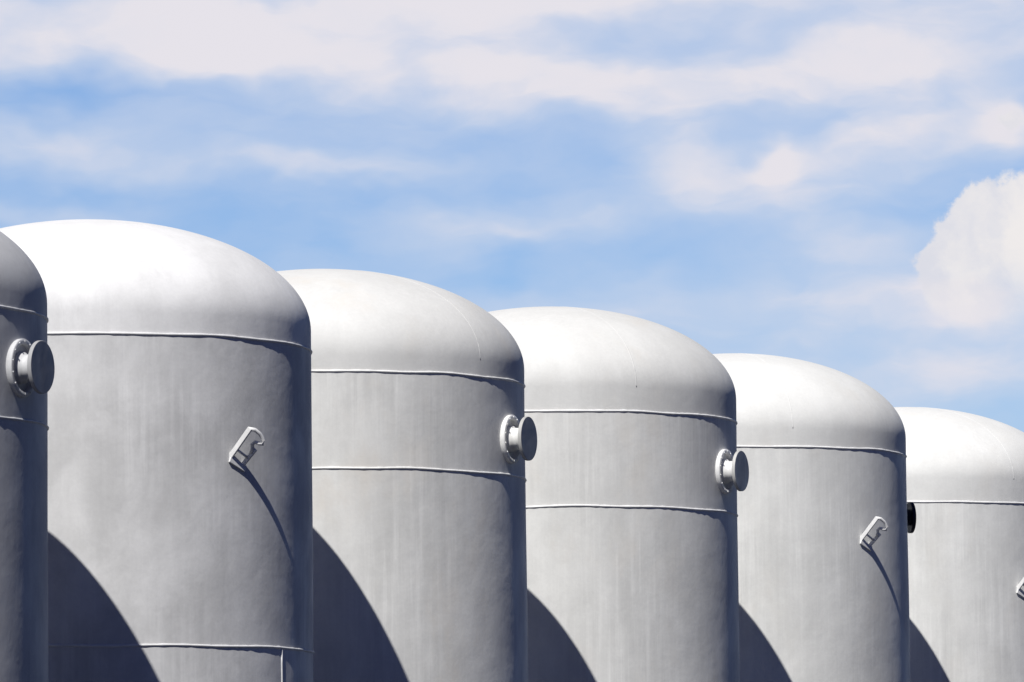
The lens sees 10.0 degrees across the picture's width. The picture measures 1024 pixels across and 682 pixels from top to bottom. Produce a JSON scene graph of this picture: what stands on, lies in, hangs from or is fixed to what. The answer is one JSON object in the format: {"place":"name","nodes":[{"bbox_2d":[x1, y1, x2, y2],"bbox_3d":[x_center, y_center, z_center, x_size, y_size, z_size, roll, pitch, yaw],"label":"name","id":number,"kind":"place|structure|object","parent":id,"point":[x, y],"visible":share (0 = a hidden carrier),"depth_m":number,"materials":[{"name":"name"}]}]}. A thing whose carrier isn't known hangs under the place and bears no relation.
{"place":"outdoors","nodes":[
{"label":"outdoors","id":0,"kind":"place"},
{"bbox_2d":[0,231,54,681],"bbox_3d":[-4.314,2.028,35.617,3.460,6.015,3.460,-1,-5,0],"label":"storage tank","id":1,"kind":"object","parent":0,"point":[27,368],"visible":1,"depth_m":35.18,"materials":[{"name":"metal"}]},
{"bbox_2d":[0,219,313,681],"bbox_3d":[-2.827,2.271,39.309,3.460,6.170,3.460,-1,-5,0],"label":"storage tank","id":2,"kind":"object","parent":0,"point":[180,525],"visible":0.88,"depth_m":38.15,"materials":[{"name":"metal"}]},
{"bbox_2d":[276,269,536,681],"bbox_3d":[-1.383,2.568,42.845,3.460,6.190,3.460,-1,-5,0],"label":"storage tank","id":3,"kind":"object","parent":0,"point":[424,439],"visible":0.58,"depth_m":41.72,"materials":[{"name":"metal"}]},
{"bbox_2d":[0,0,1023,431],"label":"sky","id":4,"kind":"structure","parent":0,"point":[838,185],"materials":[{"name":"blue"}]},
{"bbox_2d":[488,306,748,681],"bbox_3d":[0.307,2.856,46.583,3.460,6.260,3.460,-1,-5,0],"label":"storage tank","id":5,"kind":"object","parent":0,"point":[637,471],"visible":0.62,"depth_m":45.41,"materials":[{"name":"metal"}]},
{"bbox_2d":[713,353,915,681],"bbox_3d":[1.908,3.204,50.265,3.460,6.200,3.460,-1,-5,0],"label":"storage tank","id":6,"kind":"object","parent":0,"point":[826,519],"visible":0.61,"depth_m":49.13,"materials":[{"name":"metal"}]},
{"bbox_2d":[894,407,1023,681],"bbox_3d":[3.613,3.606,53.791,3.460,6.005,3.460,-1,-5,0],"label":"storage tank","id":7,"kind":"object","parent":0,"point":[965,481],"visible":0.51,"depth_m":52.55,"materials":[{"name":"metal"}]}
]}

